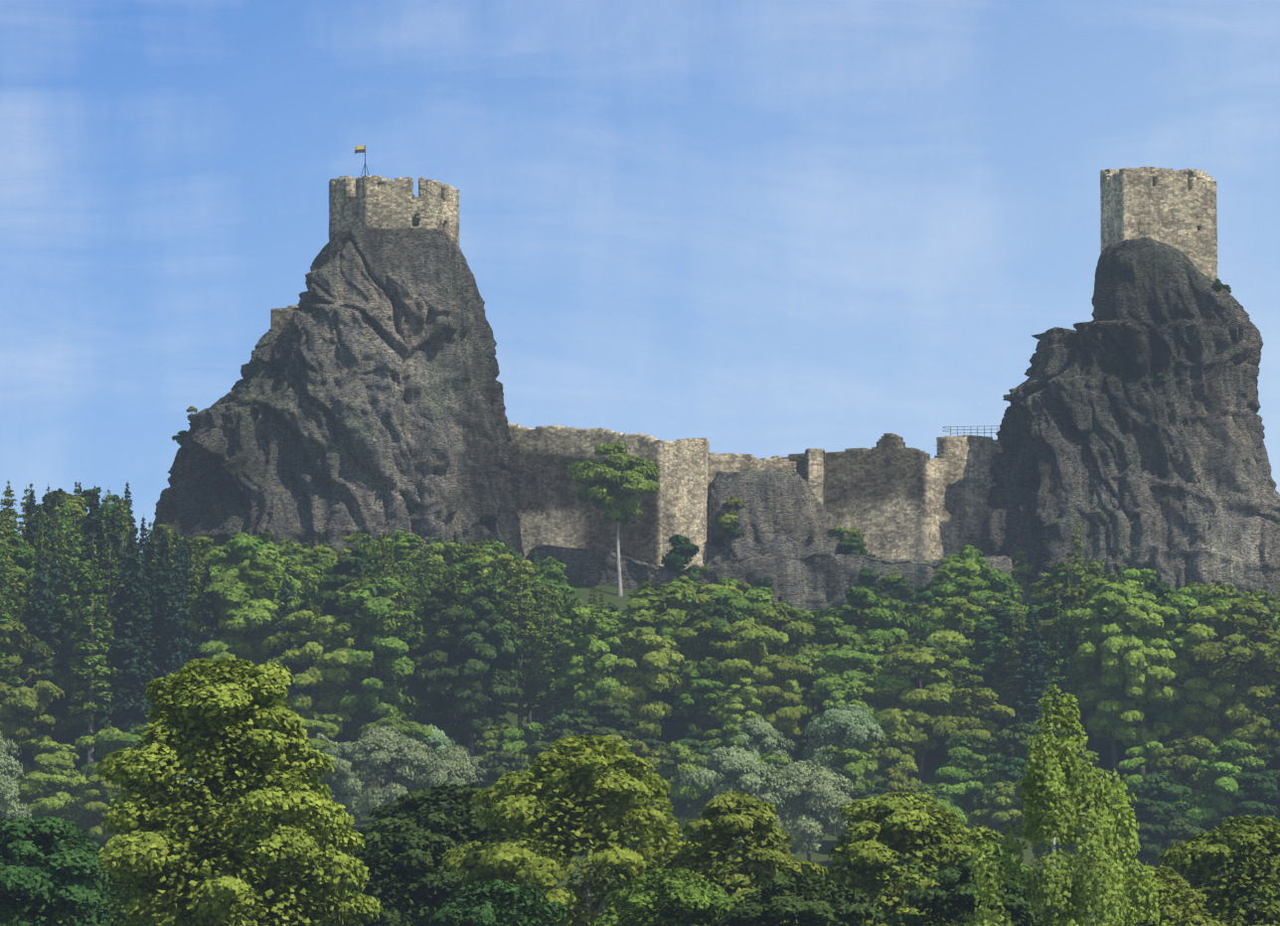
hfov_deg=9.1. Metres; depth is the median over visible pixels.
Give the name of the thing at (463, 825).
dark tree
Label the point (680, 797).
small tree
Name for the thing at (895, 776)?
small tree
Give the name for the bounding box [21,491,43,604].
spruce tree
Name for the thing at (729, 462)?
curtain wall
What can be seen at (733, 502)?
saddle rock bush
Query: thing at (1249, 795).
small tree
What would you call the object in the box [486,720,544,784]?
tree
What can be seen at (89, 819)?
tree
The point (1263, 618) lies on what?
dark tree
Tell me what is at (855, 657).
tree
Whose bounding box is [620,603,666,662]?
fresh tree
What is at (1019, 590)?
small tree
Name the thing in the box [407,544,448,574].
green tree
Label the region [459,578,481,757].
larch tree
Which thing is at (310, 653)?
fresh tree
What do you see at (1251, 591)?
dark tree
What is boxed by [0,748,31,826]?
pale tree
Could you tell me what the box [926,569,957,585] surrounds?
small tree
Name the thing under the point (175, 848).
lime tree
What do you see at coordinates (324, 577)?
larch tree
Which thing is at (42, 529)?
larch tree
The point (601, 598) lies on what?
larch tree
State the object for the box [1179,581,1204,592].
green tree
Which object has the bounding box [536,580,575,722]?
larch tree
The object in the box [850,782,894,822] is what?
small tree
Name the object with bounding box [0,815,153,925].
dark tree
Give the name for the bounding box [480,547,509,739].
larch tree
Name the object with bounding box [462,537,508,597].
green tree
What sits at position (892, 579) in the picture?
cliff bush
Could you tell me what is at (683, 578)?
tree
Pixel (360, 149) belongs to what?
flagpole
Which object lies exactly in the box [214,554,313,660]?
fresh tree
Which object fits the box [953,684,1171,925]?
birch tree
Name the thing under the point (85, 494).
dark tree
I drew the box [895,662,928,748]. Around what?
small tree
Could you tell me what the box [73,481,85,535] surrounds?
larch tree
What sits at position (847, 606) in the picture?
small tree
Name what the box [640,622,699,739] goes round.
fresh tree
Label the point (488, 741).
small tree
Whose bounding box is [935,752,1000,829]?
small tree
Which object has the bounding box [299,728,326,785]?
pale tree
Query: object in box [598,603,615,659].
larch tree
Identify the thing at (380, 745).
pale tree
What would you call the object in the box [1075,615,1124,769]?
green tree
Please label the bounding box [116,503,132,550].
larch tree
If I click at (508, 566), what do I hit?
fresh tree
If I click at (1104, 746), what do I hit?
spruce tree
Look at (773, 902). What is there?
dark tree
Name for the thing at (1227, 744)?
tree
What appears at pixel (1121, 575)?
larch tree
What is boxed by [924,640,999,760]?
green tree
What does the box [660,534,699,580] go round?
cliff bush
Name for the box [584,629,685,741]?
tree
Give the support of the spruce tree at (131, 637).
on the ground
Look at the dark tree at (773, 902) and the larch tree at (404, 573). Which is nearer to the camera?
the dark tree at (773, 902)
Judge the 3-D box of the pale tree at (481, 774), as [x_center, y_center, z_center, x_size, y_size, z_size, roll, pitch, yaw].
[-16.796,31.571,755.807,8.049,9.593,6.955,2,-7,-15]
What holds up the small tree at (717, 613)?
on the ground
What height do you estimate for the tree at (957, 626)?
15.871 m
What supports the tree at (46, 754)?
on the ground
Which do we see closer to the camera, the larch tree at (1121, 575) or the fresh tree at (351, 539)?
the larch tree at (1121, 575)
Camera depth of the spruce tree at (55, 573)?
807.35 m
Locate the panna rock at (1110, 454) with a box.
[977,237,1279,608]
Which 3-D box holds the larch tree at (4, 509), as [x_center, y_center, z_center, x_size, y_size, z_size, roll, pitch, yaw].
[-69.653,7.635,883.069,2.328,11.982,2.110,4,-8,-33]
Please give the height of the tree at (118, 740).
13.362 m
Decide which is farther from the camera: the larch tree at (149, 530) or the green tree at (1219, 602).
the larch tree at (149, 530)
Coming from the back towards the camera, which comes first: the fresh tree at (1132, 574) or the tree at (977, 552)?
the tree at (977, 552)
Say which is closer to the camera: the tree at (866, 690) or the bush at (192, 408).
the tree at (866, 690)
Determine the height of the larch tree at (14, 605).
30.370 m
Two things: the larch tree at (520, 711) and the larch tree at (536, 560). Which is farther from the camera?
the larch tree at (536, 560)
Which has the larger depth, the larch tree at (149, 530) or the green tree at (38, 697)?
the larch tree at (149, 530)
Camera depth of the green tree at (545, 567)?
847.77 m
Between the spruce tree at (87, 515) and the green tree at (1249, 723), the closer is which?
the green tree at (1249, 723)
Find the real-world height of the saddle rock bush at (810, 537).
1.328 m
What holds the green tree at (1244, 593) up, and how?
on the ground
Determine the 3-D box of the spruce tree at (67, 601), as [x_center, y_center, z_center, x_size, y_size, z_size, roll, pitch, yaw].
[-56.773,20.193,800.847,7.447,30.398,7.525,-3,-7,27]
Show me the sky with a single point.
(762, 229)
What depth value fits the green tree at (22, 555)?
813.46 m
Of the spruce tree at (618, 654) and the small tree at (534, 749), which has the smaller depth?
the small tree at (534, 749)
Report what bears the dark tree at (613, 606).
on the ground
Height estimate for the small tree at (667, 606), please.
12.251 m
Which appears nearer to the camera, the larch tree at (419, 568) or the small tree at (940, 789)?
the small tree at (940, 789)
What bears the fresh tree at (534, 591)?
on the ground
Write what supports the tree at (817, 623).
on the ground
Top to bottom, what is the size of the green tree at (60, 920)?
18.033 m
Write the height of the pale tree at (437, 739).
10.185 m
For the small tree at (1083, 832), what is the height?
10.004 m
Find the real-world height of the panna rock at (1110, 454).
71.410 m
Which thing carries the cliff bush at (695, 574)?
on the cliff rock at (812, 582)
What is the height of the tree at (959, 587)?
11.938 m
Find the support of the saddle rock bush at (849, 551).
on the cliff rock at (812, 582)
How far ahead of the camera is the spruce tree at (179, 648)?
792.33 m
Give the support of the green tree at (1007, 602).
on the ground
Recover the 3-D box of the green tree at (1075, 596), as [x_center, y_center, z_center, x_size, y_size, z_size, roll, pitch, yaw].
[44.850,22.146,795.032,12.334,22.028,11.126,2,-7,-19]
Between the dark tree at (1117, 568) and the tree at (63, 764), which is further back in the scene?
the dark tree at (1117, 568)
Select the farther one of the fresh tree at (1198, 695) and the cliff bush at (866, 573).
the cliff bush at (866, 573)
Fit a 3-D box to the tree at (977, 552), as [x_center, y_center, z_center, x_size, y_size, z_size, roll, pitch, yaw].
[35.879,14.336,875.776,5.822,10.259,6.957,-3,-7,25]
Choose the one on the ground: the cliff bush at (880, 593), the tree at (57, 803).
the tree at (57, 803)
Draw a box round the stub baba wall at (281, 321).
[270,305,299,333]
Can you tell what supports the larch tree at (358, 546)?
on the ground
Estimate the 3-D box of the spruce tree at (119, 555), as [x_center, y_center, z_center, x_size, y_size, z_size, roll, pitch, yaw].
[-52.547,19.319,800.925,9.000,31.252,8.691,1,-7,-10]
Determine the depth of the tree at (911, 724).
788.96 m
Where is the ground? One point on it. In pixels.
(936, 758)
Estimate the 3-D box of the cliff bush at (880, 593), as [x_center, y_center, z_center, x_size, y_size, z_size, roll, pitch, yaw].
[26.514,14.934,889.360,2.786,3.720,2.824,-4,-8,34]
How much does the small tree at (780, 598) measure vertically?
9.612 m
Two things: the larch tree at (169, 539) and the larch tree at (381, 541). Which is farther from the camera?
the larch tree at (169, 539)
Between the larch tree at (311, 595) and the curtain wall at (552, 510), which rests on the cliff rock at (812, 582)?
the curtain wall at (552, 510)
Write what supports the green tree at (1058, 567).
on the ground
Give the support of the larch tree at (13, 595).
on the ground
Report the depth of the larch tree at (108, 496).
873.38 m
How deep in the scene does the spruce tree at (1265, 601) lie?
829.21 m
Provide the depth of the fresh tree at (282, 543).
841.66 m
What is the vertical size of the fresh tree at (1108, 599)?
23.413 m
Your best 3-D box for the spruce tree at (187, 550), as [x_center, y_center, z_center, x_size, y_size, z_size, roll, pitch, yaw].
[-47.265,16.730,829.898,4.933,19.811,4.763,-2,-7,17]
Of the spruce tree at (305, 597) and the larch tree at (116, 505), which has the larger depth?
the larch tree at (116, 505)
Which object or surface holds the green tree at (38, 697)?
on the ground
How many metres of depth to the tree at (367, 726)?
766.76 m
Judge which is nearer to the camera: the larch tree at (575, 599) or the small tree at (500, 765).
the small tree at (500, 765)
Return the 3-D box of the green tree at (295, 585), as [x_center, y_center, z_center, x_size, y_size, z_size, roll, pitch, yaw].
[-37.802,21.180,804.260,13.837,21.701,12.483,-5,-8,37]
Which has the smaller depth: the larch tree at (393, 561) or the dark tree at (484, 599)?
the dark tree at (484, 599)
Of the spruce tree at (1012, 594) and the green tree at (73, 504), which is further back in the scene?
the green tree at (73, 504)
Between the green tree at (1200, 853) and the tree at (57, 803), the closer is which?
the green tree at (1200, 853)
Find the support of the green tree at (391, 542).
on the ground
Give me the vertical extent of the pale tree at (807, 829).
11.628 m
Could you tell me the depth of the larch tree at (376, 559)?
807.27 m
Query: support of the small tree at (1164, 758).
on the ground
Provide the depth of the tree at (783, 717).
788.71 m
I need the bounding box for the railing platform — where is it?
[942,426,998,437]
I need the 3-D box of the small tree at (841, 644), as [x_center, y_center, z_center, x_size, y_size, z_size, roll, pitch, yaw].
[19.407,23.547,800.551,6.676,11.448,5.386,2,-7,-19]
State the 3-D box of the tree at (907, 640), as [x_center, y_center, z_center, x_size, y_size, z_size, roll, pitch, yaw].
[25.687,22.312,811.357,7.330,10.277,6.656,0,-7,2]
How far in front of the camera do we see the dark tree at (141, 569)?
816.69 m
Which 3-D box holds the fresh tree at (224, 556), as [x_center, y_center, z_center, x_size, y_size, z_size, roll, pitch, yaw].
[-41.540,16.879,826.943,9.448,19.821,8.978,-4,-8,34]
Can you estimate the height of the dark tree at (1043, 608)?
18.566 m
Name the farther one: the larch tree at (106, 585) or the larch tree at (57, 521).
the larch tree at (57, 521)
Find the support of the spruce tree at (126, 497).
on the ground
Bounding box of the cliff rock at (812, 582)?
[524,544,1018,612]
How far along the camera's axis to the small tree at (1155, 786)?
751.90 m
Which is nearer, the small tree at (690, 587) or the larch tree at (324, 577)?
the larch tree at (324, 577)
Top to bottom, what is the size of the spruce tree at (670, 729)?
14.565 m
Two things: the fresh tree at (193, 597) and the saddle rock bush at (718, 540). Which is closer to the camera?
the fresh tree at (193, 597)
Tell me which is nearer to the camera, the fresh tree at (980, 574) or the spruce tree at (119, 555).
the spruce tree at (119, 555)
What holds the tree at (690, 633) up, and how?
on the ground
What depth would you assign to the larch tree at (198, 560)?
835.87 m
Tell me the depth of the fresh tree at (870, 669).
797.31 m
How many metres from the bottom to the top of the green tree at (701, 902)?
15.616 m
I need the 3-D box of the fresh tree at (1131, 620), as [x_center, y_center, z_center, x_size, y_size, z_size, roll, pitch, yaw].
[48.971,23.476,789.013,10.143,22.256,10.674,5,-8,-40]
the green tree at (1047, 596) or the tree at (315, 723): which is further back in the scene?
the green tree at (1047, 596)
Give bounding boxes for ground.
[0,575,1279,925]
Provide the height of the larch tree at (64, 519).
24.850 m
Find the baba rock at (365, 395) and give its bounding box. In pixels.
[150,227,525,591]
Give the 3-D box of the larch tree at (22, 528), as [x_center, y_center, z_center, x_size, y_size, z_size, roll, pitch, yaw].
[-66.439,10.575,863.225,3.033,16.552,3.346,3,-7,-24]
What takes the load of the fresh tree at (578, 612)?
on the ground
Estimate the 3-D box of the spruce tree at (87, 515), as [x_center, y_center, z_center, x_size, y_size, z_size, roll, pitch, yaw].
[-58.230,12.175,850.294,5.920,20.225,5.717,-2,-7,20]
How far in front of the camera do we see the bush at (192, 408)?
900.60 m
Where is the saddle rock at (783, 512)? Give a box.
[703,470,865,567]
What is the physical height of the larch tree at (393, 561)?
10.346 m
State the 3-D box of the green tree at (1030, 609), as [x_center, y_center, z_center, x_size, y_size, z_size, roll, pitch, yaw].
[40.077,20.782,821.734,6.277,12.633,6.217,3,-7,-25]
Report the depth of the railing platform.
911.28 m
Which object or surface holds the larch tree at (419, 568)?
on the ground
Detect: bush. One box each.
[171,430,188,445]
[185,406,197,422]
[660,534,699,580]
[680,564,705,594]
[699,566,711,581]
[711,536,725,547]
[712,512,738,543]
[718,520,743,538]
[722,495,745,515]
[757,577,774,590]
[806,534,814,542]
[828,525,849,540]
[837,536,864,555]
[837,547,850,554]
[838,538,860,553]
[846,527,864,538]
[851,536,867,553]
[858,567,879,588]
[866,554,881,558]
[866,581,890,599]
[878,573,912,600]
[890,579,913,598]
[1012,547,1042,562]
[1012,559,1032,586]
[1012,566,1030,583]
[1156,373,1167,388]
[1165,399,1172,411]
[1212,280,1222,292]
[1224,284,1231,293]
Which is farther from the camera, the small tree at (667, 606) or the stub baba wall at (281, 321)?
the stub baba wall at (281, 321)
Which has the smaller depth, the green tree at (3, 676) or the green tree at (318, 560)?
the green tree at (3, 676)
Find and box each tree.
[0,482,32,604]
[0,516,27,680]
[0,523,48,753]
[0,525,22,621]
[0,532,33,726]
[0,618,22,687]
[0,619,68,768]
[0,731,21,761]
[0,734,16,789]
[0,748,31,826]
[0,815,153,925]
[1,480,16,529]
[6,545,82,770]
[7,767,93,847]
[10,737,86,799]
[16,488,33,540]
[16,603,106,758]
[18,766,73,817]
[20,483,37,538]
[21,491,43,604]
[25,489,88,556]
[26,505,60,646]
[28,526,65,661]
[34,490,89,537]
[35,487,87,532]
[35,753,88,813]
[39,483,60,564]
[42,506,76,657]
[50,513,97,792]
[50,868,191,925]
[51,496,76,562]
[58,527,78,609]
[62,774,129,849]
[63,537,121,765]
[66,486,108,722]
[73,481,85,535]
[74,723,135,806]
[75,538,128,715]
[77,500,130,762]
[78,485,104,583]
[79,486,118,543]
[79,724,174,802]
[86,526,168,762]
[91,496,122,578]
[95,656,384,925]
[101,485,113,540]
[107,494,138,536]
[107,499,127,547]
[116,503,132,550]
[119,496,127,545]
[120,480,140,552]
[122,549,165,586]
[123,501,136,552]
[125,531,144,600]
[134,527,167,651]
[137,513,150,578]
[137,525,182,721]
[141,523,189,563]
[145,522,156,563]
[155,527,176,597]
[155,774,218,798]
[158,574,259,660]
[159,573,195,700]
[164,531,177,583]
[169,527,178,563]
[169,558,194,628]
[170,541,193,601]
[171,535,213,592]
[176,531,195,585]
[182,557,200,604]
[182,560,226,721]
[185,567,229,604]
[185,577,258,665]
[186,565,307,665]
[189,542,205,593]
[200,534,217,548]
[201,531,253,571]
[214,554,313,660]
[222,531,319,596]
[230,530,262,549]
[236,545,323,617]
[262,578,314,716]
[262,605,367,741]
[264,579,301,592]
[273,756,333,808]
[277,538,294,556]
[277,559,297,657]
[281,539,300,597]
[287,542,345,598]
[295,584,333,742]
[295,711,364,782]
[299,568,322,692]
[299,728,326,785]
[302,549,357,639]
[307,571,428,738]
[311,829,496,925]
[313,540,344,575]
[313,549,387,743]
[313,741,375,825]
[316,733,337,789]
[317,562,331,609]
[317,576,414,726]
[333,529,373,576]
[341,535,413,594]
[343,725,433,818]
[346,567,370,776]
[346,783,585,925]
[350,532,362,615]
[355,541,371,636]
[357,542,383,616]
[357,715,423,783]
[366,539,374,564]
[368,528,397,619]
[373,715,433,814]
[376,530,398,633]
[378,528,425,579]
[379,567,418,710]
[385,536,396,576]
[391,573,434,723]
[394,550,418,633]
[398,582,516,743]
[401,538,463,604]
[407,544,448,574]
[407,577,440,725]
[408,724,469,755]
[409,546,434,614]
[412,749,477,819]
[415,572,445,700]
[418,545,442,630]
[423,557,512,746]
[427,879,567,925]
[430,561,446,715]
[435,570,463,746]
[437,541,505,606]
[441,734,723,925]
[441,746,494,789]
[447,530,461,567]
[448,578,526,752]
[457,534,464,562]
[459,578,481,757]
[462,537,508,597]
[469,550,539,701]
[469,744,528,806]
[473,722,531,762]
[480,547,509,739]
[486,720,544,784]
[490,562,502,701]
[493,571,567,742]
[499,555,541,722]
[502,551,535,586]
[522,586,557,735]
[522,721,581,795]
[530,602,604,714]
[532,550,540,577]
[532,561,583,642]
[533,565,568,595]
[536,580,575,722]
[539,555,567,590]
[542,702,596,740]
[551,607,639,709]
[554,586,569,714]
[561,575,573,634]
[565,592,585,698]
[567,441,660,596]
[568,603,623,660]
[583,692,639,741]
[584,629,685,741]
[587,584,601,608]
[588,867,741,925]
[595,733,655,824]
[598,587,605,608]
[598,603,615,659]
[608,602,619,613]
[613,585,704,658]
[615,641,637,738]
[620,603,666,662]
[624,739,675,836]
[636,581,666,627]
[637,741,719,842]
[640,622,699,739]
[640,733,665,758]
[641,619,683,743]
[648,581,685,589]
[651,791,836,925]
[655,597,669,614]
[656,595,714,709]
[662,616,749,741]
[665,731,714,807]
[670,575,698,586]
[672,660,728,741]
[672,745,799,872]
[680,596,760,738]
[682,583,700,596]
[692,588,767,665]
[698,579,753,617]
[702,723,750,791]
[713,872,884,925]
[714,674,763,744]
[716,619,789,721]
[716,717,798,767]
[721,576,742,597]
[730,587,808,637]
[732,601,830,703]
[736,582,755,595]
[755,596,792,617]
[755,750,793,822]
[757,653,811,750]
[766,759,856,862]
[767,611,861,715]
[778,651,842,755]
[795,641,814,720]
[801,703,886,797]
[803,744,877,840]
[805,586,914,655]
[807,640,864,713]
[808,642,912,714]
[810,682,875,749]
[819,790,1002,925]
[820,638,884,671]
[841,604,855,610]
[843,679,890,749]
[847,829,1038,925]
[848,662,884,681]
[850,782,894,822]
[852,608,885,654]
[861,731,922,793]
[863,640,972,782]
[867,637,900,667]
[867,682,916,748]
[876,766,918,797]
[884,637,918,699]
[888,855,1091,925]
[891,634,947,669]
[895,602,930,639]
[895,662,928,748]
[906,597,982,669]
[907,574,953,604]
[915,782,966,866]
[919,596,998,676]
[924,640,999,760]
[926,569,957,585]
[927,685,1015,762]
[930,576,981,602]
[932,554,991,602]
[932,651,990,737]
[933,732,1004,829]
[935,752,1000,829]
[936,568,968,596]
[949,548,987,576]
[951,543,988,577]
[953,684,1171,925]
[960,604,1026,765]
[960,639,1013,719]
[962,590,991,622]
[963,601,986,670]
[967,573,1027,607]
[969,579,1000,606]
[969,780,1025,853]
[970,571,983,578]
[979,565,1021,597]
[980,592,1029,675]
[982,750,1030,840]
[983,715,1045,798]
[984,580,1024,604]
[998,602,1031,723]
[1000,602,1063,768]
[1005,602,1076,689]
[1009,588,1014,601]
[1013,777,1099,864]
[1023,562,1073,620]
[1025,604,1040,620]
[1029,561,1082,641]
[1032,576,1127,769]
[1038,562,1114,642]
[1040,600,1083,749]
[1048,582,1088,763]
[1056,558,1106,616]
[1058,573,1159,784]
[1063,572,1077,645]
[1064,750,1119,801]
[1066,521,1084,584]
[1066,587,1090,721]
[1070,572,1082,639]
[1071,763,1110,857]
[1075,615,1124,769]
[1089,589,1192,775]
[1091,735,1133,769]
[1093,581,1207,773]
[1106,791,1169,872]
[1108,865,1226,925]
[1113,563,1127,584]
[1114,741,1168,835]
[1117,565,1165,602]
[1118,566,1127,584]
[1125,578,1156,603]
[1127,593,1246,771]
[1134,766,1198,867]
[1143,814,1279,925]
[1149,735,1222,794]
[1159,600,1264,757]
[1164,811,1206,883]
[1165,756,1249,873]
[1173,574,1180,594]
[1173,597,1275,761]
[1176,584,1201,598]
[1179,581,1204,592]
[1181,593,1206,789]
[1182,599,1279,770]
[1194,579,1235,602]
[1198,735,1274,819]
[1198,764,1279,853]
[1202,583,1262,757]
[1219,818,1266,905]
[1225,592,1243,599]
[1228,612,1247,768]
[1236,590,1250,598]
[1237,620,1279,741]
[1242,609,1279,770]
[1247,588,1256,595]
[1250,588,1279,616]
[1255,595,1279,624]
[1257,746,1279,822]
[1262,593,1275,620]
[1267,683,1279,770]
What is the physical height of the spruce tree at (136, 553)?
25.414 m
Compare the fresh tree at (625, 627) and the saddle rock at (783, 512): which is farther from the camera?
the saddle rock at (783, 512)
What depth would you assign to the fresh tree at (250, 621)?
792.76 m
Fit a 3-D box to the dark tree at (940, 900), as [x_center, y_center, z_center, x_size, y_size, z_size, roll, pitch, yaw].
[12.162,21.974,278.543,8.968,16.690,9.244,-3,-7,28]
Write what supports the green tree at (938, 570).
on the ground
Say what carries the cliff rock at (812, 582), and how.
on the ground
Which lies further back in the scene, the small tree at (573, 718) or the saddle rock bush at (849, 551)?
the saddle rock bush at (849, 551)
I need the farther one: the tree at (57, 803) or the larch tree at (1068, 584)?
the larch tree at (1068, 584)
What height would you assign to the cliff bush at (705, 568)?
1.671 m
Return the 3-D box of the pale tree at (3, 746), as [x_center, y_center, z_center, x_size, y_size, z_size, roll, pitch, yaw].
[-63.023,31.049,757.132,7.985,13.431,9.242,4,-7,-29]
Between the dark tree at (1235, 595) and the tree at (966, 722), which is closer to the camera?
the tree at (966, 722)
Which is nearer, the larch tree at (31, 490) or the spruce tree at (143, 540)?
the spruce tree at (143, 540)
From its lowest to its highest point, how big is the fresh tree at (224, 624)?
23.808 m
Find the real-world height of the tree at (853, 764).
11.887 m
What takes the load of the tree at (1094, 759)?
on the ground
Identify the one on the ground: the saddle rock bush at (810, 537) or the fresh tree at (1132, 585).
the fresh tree at (1132, 585)
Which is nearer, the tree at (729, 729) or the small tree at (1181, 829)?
the small tree at (1181, 829)
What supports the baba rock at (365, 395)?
on the ground
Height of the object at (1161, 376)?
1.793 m
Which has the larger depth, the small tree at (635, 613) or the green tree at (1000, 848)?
the small tree at (635, 613)
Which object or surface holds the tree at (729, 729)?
on the ground
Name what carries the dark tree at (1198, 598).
on the ground
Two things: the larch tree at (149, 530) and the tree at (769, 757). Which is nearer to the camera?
the tree at (769, 757)
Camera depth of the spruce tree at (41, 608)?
795.70 m
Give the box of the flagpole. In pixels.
[354,145,369,176]
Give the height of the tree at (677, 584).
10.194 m
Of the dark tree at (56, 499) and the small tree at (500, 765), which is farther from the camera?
the dark tree at (56, 499)
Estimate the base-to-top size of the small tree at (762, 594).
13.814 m
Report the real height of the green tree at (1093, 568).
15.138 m
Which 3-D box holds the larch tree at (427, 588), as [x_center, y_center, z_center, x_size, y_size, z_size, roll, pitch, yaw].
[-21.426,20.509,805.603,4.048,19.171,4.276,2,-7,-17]
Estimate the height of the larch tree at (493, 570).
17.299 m
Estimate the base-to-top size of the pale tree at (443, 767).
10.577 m
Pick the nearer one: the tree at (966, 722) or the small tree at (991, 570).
the tree at (966, 722)
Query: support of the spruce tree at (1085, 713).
on the ground
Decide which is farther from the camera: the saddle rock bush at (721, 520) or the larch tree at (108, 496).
the saddle rock bush at (721, 520)
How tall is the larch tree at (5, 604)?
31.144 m
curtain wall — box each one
[507,423,709,569]
[707,452,796,496]
[782,433,1002,560]
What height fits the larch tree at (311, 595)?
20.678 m
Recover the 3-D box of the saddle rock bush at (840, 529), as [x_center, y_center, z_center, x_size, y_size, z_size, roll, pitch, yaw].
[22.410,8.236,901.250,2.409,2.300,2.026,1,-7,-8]
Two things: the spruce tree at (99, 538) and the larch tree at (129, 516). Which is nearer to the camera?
the spruce tree at (99, 538)
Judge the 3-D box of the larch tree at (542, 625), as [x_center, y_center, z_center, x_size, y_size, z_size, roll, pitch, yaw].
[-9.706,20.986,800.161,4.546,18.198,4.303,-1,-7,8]
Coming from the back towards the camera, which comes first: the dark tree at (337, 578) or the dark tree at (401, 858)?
the dark tree at (337, 578)
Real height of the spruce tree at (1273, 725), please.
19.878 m
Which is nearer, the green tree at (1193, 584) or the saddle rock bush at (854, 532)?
the green tree at (1193, 584)
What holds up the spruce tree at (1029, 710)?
on the ground
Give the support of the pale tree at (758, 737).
on the ground
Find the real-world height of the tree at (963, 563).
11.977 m
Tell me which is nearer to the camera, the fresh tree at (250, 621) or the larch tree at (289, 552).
the fresh tree at (250, 621)
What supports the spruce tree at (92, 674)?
on the ground
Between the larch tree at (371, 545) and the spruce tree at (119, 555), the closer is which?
the spruce tree at (119, 555)
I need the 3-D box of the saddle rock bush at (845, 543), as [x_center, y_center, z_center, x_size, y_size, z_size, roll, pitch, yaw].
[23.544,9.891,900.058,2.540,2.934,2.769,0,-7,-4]
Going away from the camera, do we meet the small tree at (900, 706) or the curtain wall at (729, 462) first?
the small tree at (900, 706)
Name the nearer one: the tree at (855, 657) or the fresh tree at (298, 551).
the tree at (855, 657)
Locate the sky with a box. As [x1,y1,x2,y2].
[0,0,1279,552]
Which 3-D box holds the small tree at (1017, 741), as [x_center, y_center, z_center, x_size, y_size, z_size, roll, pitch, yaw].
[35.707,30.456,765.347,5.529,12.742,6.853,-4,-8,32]
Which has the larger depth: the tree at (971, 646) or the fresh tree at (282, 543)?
the fresh tree at (282, 543)
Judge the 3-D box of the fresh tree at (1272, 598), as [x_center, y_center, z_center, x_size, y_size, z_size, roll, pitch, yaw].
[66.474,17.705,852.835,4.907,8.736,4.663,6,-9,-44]
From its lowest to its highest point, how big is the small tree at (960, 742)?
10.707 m
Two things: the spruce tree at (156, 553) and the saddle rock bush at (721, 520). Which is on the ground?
the spruce tree at (156, 553)
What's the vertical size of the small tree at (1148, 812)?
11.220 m
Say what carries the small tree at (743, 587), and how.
on the ground
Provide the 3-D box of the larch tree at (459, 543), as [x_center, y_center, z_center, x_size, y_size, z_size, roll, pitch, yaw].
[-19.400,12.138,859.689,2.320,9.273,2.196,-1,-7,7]
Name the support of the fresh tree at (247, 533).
on the ground
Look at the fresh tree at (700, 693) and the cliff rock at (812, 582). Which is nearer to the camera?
the fresh tree at (700, 693)
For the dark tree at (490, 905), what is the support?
on the ground
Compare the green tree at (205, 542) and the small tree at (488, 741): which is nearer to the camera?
the small tree at (488, 741)
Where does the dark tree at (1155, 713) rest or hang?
on the ground
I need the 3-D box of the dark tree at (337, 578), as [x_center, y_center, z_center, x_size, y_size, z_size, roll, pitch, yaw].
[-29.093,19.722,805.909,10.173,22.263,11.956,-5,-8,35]
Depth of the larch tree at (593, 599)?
832.19 m
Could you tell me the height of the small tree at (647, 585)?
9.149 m
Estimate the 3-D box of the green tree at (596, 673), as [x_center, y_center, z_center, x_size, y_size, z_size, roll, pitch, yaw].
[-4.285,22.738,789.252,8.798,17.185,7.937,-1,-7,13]
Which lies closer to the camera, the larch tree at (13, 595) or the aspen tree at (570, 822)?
the aspen tree at (570, 822)
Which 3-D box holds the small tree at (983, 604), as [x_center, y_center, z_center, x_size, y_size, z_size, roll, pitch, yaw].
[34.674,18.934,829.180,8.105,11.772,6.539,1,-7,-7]
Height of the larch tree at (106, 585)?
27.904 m
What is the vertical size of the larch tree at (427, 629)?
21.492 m
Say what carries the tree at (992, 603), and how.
on the ground
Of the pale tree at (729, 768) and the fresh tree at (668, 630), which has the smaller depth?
the pale tree at (729, 768)
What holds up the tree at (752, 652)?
on the ground
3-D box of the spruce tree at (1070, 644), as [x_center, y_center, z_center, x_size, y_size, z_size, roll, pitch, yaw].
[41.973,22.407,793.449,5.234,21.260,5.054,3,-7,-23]
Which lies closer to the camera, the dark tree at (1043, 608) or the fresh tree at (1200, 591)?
the dark tree at (1043, 608)
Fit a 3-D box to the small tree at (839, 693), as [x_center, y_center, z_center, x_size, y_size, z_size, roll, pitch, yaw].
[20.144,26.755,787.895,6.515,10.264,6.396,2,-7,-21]
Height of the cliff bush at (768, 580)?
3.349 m
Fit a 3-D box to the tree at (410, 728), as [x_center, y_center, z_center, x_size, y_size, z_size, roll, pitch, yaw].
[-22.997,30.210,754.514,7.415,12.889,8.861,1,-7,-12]
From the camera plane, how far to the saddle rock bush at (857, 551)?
899.76 m
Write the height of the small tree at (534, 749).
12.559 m

